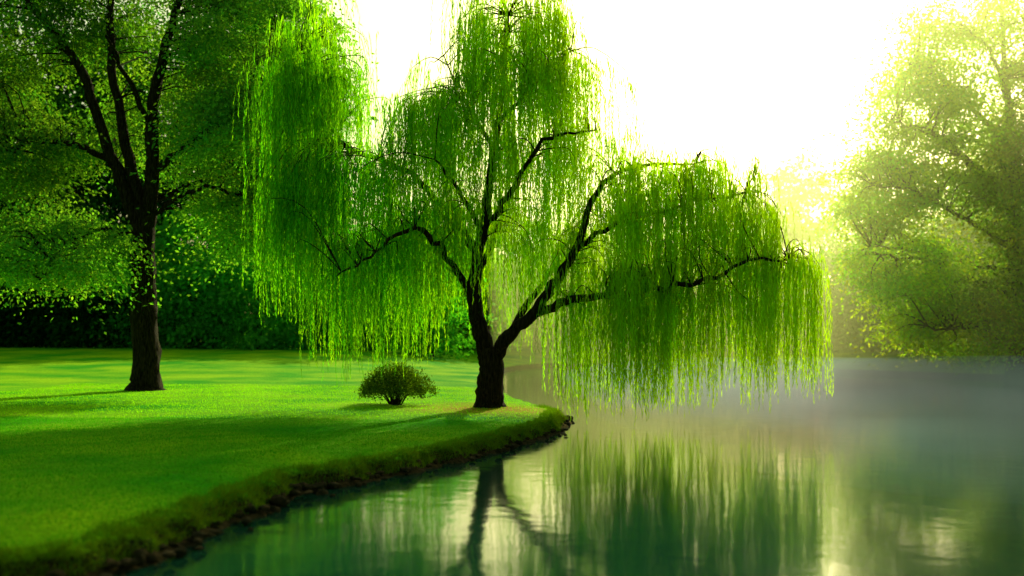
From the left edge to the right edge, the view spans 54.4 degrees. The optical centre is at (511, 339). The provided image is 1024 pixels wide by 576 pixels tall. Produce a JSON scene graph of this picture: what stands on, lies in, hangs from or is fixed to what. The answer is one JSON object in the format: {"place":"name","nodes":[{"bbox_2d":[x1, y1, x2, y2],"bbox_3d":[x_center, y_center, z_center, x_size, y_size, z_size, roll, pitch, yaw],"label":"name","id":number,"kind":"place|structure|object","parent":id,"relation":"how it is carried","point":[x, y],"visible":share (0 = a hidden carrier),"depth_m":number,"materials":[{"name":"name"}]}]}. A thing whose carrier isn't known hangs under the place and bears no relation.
{"place":"outdoors","nodes":[
{"label":"outdoors","id":0,"kind":"place"},
{"bbox_2d":[0,344,1006,575],"bbox_3d":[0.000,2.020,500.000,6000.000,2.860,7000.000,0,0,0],"label":"lawn ground","id":1,"kind":"structure","parent":0,"point":[25,368],"depth_m":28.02,"materials":[{"name":"green plant"}]},
{"bbox_2d":[0,0,377,346],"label":"distant trees","id":2,"kind":"object","parent":1,"relation":"on","point":[77,101],"visible":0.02,"depth_m":101.69,"materials":[{"name":"green plant"}]},
{"bbox_2d":[0,0,387,391],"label":"shade tree","id":3,"kind":"object","parent":1,"relation":"on","point":[207,111],"visible":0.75,"depth_m":40.03,"materials":[{"name":"green plant"}]},
{"bbox_2d":[0,16,500,360],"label":"distant trees","id":4,"kind":"object","parent":1,"relation":"on","point":[219,315],"visible":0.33,"depth_m":84.57,"materials":[{"name":"green plant"}]},
{"bbox_2d":[44,415,574,575],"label":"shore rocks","id":5,"kind":"object","parent":1,"relation":"on","point":[279,501],"visible":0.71,"depth_m":14.37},
{"bbox_2d":[354,359,439,404],"bbox_3d":[-3.892,1.419,33.073,2.598,1.593,2.689,0,0,29],"label":"rounded bush","id":6,"kind":"object","parent":1,"relation":"on","point":[398,385],"visible":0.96,"depth_m":32.53,"materials":[{"name":"green plant"}]},
{"bbox_2d":[232,0,833,425],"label":"weeping willow tree","id":7,"kind":"object","parent":1,"relation":"on","point":[312,196],"visible":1,"depth_m":31.09,"materials":[{"name":"green plant"}]},
{"bbox_2d":[322,102,1023,365],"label":"distant trees","id":8,"kind":"object","parent":1,"relation":"on","point":[852,327],"visible":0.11,"depth_m":107.36,"materials":[{"name":"green plant"}]},
{"bbox_2d":[786,0,1023,381],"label":"shade tree","id":9,"kind":"object","parent":1,"relation":"on","point":[952,313],"visible":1,"depth_m":60.50,"materials":[{"name":"green plant"}]},
{"bbox_2d":[0,0,1023,339],"label":"sky","id":10,"kind":"structure","parent":0,"point":[748,77],"materials":[{"name":"white"}]},
{"bbox_2d":[113,366,1023,575],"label":"pond water","id":11,"kind":"structure","parent":0,"point":[875,475],"depth_m":16.33,"materials":[{"name":"green liquid"}]}
]}

